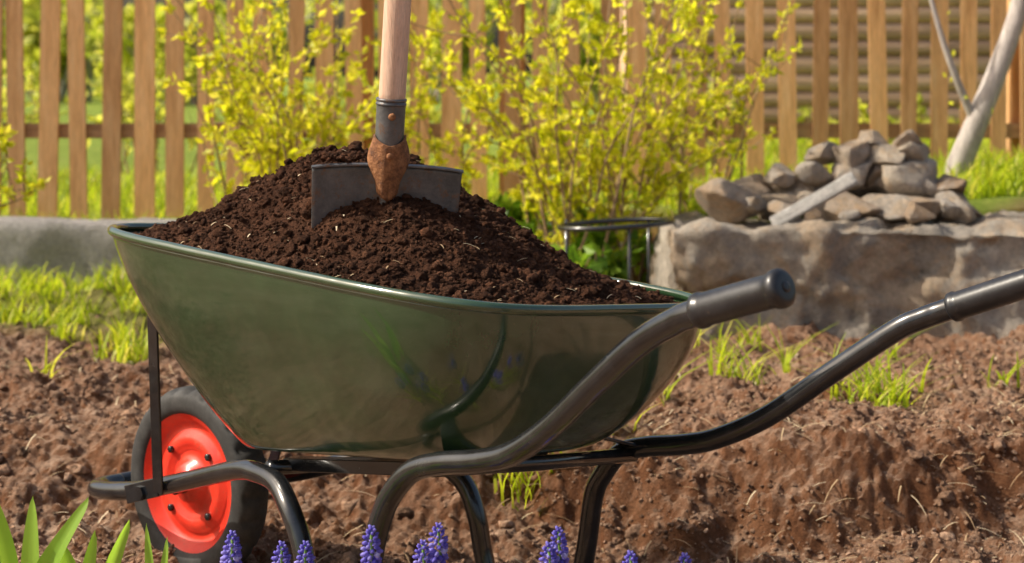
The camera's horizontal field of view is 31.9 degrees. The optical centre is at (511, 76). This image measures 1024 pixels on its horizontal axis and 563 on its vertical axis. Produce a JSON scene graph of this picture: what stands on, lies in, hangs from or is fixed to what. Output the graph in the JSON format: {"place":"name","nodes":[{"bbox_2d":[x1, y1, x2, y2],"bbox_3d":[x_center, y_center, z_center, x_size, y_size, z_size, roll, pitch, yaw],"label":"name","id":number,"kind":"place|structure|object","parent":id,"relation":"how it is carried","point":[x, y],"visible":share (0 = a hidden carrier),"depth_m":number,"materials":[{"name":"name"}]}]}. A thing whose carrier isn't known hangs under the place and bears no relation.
{"place":"outdoors","nodes":[
{"label":"outdoors","id":0,"kind":"place"},
{"bbox_2d":[0,255,161,364],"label":"garden grass","id":1,"kind":"structure","parent":0,"point":[13,314],"depth_m":5.60,"materials":[{"name":"green plant"}]},
{"bbox_2d":[3,0,584,77],"label":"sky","id":2,"kind":"structure","parent":0,"point":[495,39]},
{"bbox_2d":[0,78,1023,562],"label":"ground","id":3,"kind":"structure","parent":0,"point":[798,458],"depth_m":3.60,"materials":[{"name":"soil"}]},
{"bbox_2d":[2,60,32,111],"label":"garden bush","id":4,"kind":"object","parent":3,"relation":"on","point":[4,67],"visible":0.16,"depth_m":9.68,"materials":[{"name":"green plant"}]},
{"bbox_2d":[0,122,51,209],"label":"forsythia shrub","id":5,"kind":"object","parent":3,"relation":"on","point":[6,132],"visible":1,"depth_m":5.53,"materials":[{"name":"yellow plant"}]},
{"bbox_2d":[1,56,67,178],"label":"garden bush","id":6,"kind":"object","parent":3,"relation":"on","point":[30,84],"visible":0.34,"depth_m":8.73,"materials":[{"name":"green plant"}]},
{"bbox_2d":[0,497,87,562],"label":"tulip plant","id":7,"kind":"object","parent":3,"relation":"on","point":[54,551],"visible":1,"depth_m":2.58,"materials":[{"name":"green plant"}]},
{"bbox_2d":[3,0,161,101],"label":"distant tree","id":8,"kind":"object","parent":3,"relation":"on","point":[31,18],"visible":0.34,"depth_m":29.48,"materials":[{"name":"green plant"}]},
{"bbox_2d":[60,521,129,562],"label":"tulip plant","id":9,"kind":"object","parent":3,"relation":"on","point":[116,553],"visible":0.94,"depth_m":2.59,"materials":[{"name":"green plant"}]},
{"bbox_2d":[86,23,225,175],"bbox_3d":[-1.922,0.107,9.245,0.653,0.794,0.929,0,0,-39],"label":"garden bush","id":10,"kind":"object","parent":3,"relation":"on","point":[128,105],"visible":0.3,"depth_m":9.18,"materials":[{"name":"plant"}]},
{"bbox_2d":[145,523,167,562],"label":"tulip plant","id":11,"kind":"object","parent":3,"relation":"on","point":[149,555],"visible":1,"depth_m":2.60,"materials":[{"name":"green plant"}]},
{"bbox_2d":[66,0,314,105],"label":"distant tree","id":12,"kind":"object","parent":3,"relation":"on","point":[128,37],"visible":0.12,"depth_m":26.74,"materials":[{"name":"green plant"}]},
{"bbox_2d":[220,530,241,562],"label":"grape hyacinth","id":13,"kind":"object","parent":3,"relation":"on","point":[235,546],"visible":1,"depth_m":2.55,"materials":[{"name":"purple plant"}]},
{"bbox_2d":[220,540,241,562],"bbox_3d":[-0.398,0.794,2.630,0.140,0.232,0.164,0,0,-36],"label":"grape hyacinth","id":14,"kind":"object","parent":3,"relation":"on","point":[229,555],"visible":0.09,"depth_m":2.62,"materials":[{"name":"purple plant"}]},
{"bbox_2d":[214,67,346,183],"bbox_3d":[-1.075,0.220,8.356,0.746,0.569,0.722,0,0,0],"label":"garden bush","id":15,"kind":"object","parent":3,"relation":"on","point":[311,86],"visible":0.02,"depth_m":8.16,"materials":[{"name":"plant"}]},
{"bbox_2d":[271,540,290,562],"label":"grape hyacinth","id":16,"kind":"object","parent":3,"relation":"on","point":[280,553],"visible":1,"depth_m":2.53,"materials":[{"name":"purple plant"}]},
{"bbox_2d":[154,0,412,204],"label":"forsythia shrub","id":17,"kind":"object","parent":3,"relation":"on","point":[281,148],"visible":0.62,"depth_m":5.92,"materials":[{"name":"yellow plant"}]},
{"bbox_2d":[294,540,315,562],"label":"grape hyacinth","id":18,"kind":"object","parent":3,"relation":"on","point":[307,556],"visible":1,"depth_m":2.56,"materials":[{"name":"purple plant"}]},
{"bbox_2d":[0,216,635,288],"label":"kerb wall","id":19,"kind":"structure","parent":3,"relation":"on","point":[56,242],"depth_m":6.28,"materials":[{"name":"grey stone"}]},
{"bbox_2d":[360,524,382,562],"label":"grape hyacinth","id":20,"kind":"object","parent":3,"relation":"on","point":[370,557],"visible":1,"depth_m":2.42,"materials":[{"name":"purple plant"}]},
{"bbox_2d":[304,62,498,165],"bbox_3d":[-0.504,0.155,8.974,1.116,0.697,0.603,0,0,0],"label":"garden bush","id":21,"kind":"object","parent":3,"relation":"on","point":[434,115],"visible":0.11,"depth_m":9.03,"materials":[{"name":"green plant"}]},
{"bbox_2d":[336,0,498,102],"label":"distant tree","id":22,"kind":"object","parent":3,"relation":"on","point":[489,6],"visible":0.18,"depth_m":28.82,"materials":[{"name":"green plant"}]},
{"bbox_2d":[412,539,432,562],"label":"grape hyacinth","id":23,"kind":"object","parent":3,"relation":"on","point":[422,547],"visible":1,"depth_m":2.47,"materials":[{"name":"purple plant"}]},
{"bbox_2d":[428,522,448,562],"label":"grape hyacinth","id":24,"kind":"object","parent":3,"relation":"on","point":[441,556],"visible":0.97,"depth_m":2.50,"materials":[{"name":"purple plant"}]},
{"bbox_2d":[361,29,518,192],"bbox_3d":[-0.258,0.270,6.083,0.557,0.864,0.626,0,0,12],"label":"forsythia shrub","id":25,"kind":"object","parent":3,"relation":"on","point":[439,146],"visible":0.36,"depth_m":6.09,"materials":[{"name":"yellow plant"}]},
{"bbox_2d":[0,0,1023,218],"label":"picket fence","id":26,"kind":"object","parent":3,"relation":"on","point":[1005,128],"visible":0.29,"depth_m":6.75,"materials":[{"name":"brown wood"}]},
{"bbox_2d":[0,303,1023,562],"bbox_3d":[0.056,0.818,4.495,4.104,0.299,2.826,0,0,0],"label":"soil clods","id":27,"kind":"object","parent":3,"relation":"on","point":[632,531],"visible":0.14,"depth_m":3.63,"materials":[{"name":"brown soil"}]},
{"bbox_2d":[0,336,1023,562],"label":"dry straw","id":28,"kind":"object","parent":3,"relation":"on","point":[998,403],"visible":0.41,"depth_m":3.59,"materials":[{"name":"beige plant"}]},
{"bbox_2d":[25,316,1023,513],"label":"grass tufts","id":29,"kind":"object","parent":3,"relation":"on","point":[892,390],"visible":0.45,"depth_m":4.17,"materials":[{"name":"green plant"}]},
{"bbox_2d":[494,191,596,245],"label":"peony plant","id":30,"kind":"object","parent":3,"relation":"on","point":[514,210],"visible":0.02,"depth_m":5.92,"materials":[{"name":"green plant"}]},
{"bbox_2d":[538,541,556,562],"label":"grape hyacinth","id":31,"kind":"object","parent":3,"relation":"on","point":[548,550],"visible":1,"depth_m":2.45,"materials":[{"name":"purple plant"}]},
{"bbox_2d":[87,223,1023,562],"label":"wheelbarrow","id":32,"kind":"object","parent":3,"relation":"on","point":[405,389],"visible":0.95,"depth_m":2.74,"materials":[{"name":"green metal"}]},
{"bbox_2d":[134,141,679,304],"bbox_3d":[-0.193,0.248,2.993,0.947,0.278,0.629,0,0,41],"label":"soil heap","id":33,"kind":"object","parent":32,"relation":"in","point":[477,247],"visible":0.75,"depth_m":2.81,"materials":[{"name":"soil"}]},
{"bbox_2d":[311,0,463,227],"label":"shovel","id":34,"kind":"object","parent":33,"relation":"on","point":[387,172],"visible":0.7,"depth_m":2.81,"materials":[{"name":"metal"}]},
{"bbox_2d":[546,526,568,562],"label":"grape hyacinth","id":35,"kind":"object","parent":3,"relation":"on","point":[557,533],"visible":0.94,"depth_m":2.47,"materials":[{"name":"purple plant"}]},
{"bbox_2d":[525,0,600,102],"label":"distant tree","id":36,"kind":"object","parent":3,"relation":"on","point":[553,5],"visible":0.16,"depth_m":25.24,"materials":[{"name":"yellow plant"}]},
{"bbox_2d":[516,214,654,282],"bbox_3d":[0.274,0.595,5.626,0.533,0.331,0.454,0,0,-26],"label":"peony plant","id":37,"kind":"object","parent":3,"relation":"on","point":[610,263],"visible":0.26,"depth_m":5.59,"materials":[{"name":"green plant"}]},
{"bbox_2d":[496,28,674,174],"bbox_3d":[0.346,0.137,8.164,0.847,0.735,0.638,0,0,0],"label":"garden bush","id":38,"kind":"object","parent":3,"relation":"on","point":[559,109],"visible":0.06,"depth_m":8.14,"materials":[{"name":"plant"}]},
{"bbox_2d":[410,0,786,282],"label":"forsythia shrub","id":39,"kind":"object","parent":3,"relation":"on","point":[596,167],"visible":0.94,"depth_m":5.67,"materials":[{"name":"yellow plant"}]},
{"bbox_2d":[556,217,674,283],"bbox_3d":[0.310,0.596,5.350,0.356,0.348,0.276,0,0,0],"label":"plant support ring","id":40,"kind":"object","parent":3,"relation":"on","point":[579,226],"visible":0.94,"depth_m":5.33,"materials":[{"name":"black metal"}]},
{"bbox_2d":[622,550,637,562],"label":"grape hyacinth","id":41,"kind":"object","parent":3,"relation":"on","point":[629,557],"visible":1,"depth_m":2.42,"materials":[{"name":"purple plant"}]},
{"bbox_2d":[588,70,745,160],"bbox_3d":[0.694,0.225,8.721,0.913,0.559,0.649,0,0,0],"label":"garden bush","id":42,"kind":"object","parent":3,"relation":"on","point":[710,85],"visible":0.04,"depth_m":8.80,"materials":[{"name":"plant"}]},
{"bbox_2d":[679,552,691,562],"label":"grape hyacinth","id":43,"kind":"object","parent":3,"relation":"on","point":[684,558],"visible":1,"depth_m":2.44,"materials":[{"name":"purple plant"}]},
{"bbox_2d":[627,0,802,211],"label":"forsythia shrub","id":44,"kind":"object","parent":3,"relation":"on","point":[702,61],"visible":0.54,"depth_m":6.14,"materials":[{"name":"yellow plant"}]},
{"bbox_2d":[619,0,990,146],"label":"wooden shed","id":45,"kind":"structure","parent":3,"relation":"on","point":[804,11],"depth_m":10.18,"materials":[{"name":"brown wood"}]},
{"bbox_2d":[646,209,1023,340],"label":"stone retaining wall","id":46,"kind":"structure","parent":3,"relation":"on","point":[861,277],"depth_m":5.22,"materials":[{"name":"grey stone"}]},
{"bbox_2d":[694,129,982,224],"bbox_3d":[0.989,0.309,5.498,0.877,0.295,0.426,0,0,0],"label":"stone pile","id":47,"kind":"object","parent":46,"relation":"on","point":[898,180],"visible":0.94,"depth_m":5.44,"materials":[{"name":"grey stone"}]},
{"bbox_2d":[769,172,858,225],"bbox_3d":[0.885,0.365,5.260,0.278,0.043,0.018,-30,-28,5],"label":"stone slab","id":48,"kind":"object","parent":47,"relation":"on","point":[823,195],"depth_m":5.25,"materials":[{"name":"grey stone"}]},
{"bbox_2d":[797,98,929,148],"bbox_3d":[1.519,0.296,8.239,0.506,0.419,0.638,0,0,-44],"label":"garden bush","id":49,"kind":"object","parent":3,"relation":"on","point":[804,111],"visible":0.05,"depth_m":8.18,"materials":[{"name":"plant"}]},
{"bbox_2d":[862,92,959,143],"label":"garden bush","id":50,"kind":"object","parent":3,"relation":"on","point":[923,110],"visible":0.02,"depth_m":8.67,"materials":[{"name":"green plant"}]},
{"bbox_2d":[929,0,1023,176],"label":"young tree","id":51,"kind":"object","parent":3,"relation":"on","point":[979,110],"visible":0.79,"depth_m":5.97,"materials":[{"name":"grey plant"}]},
{"bbox_2d":[0,116,1023,233],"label":"lawn grass","id":52,"kind":"structure","parent":0,"point":[988,173],"depth_m":7.15,"materials":[{"name":"green plant"}]}
]}

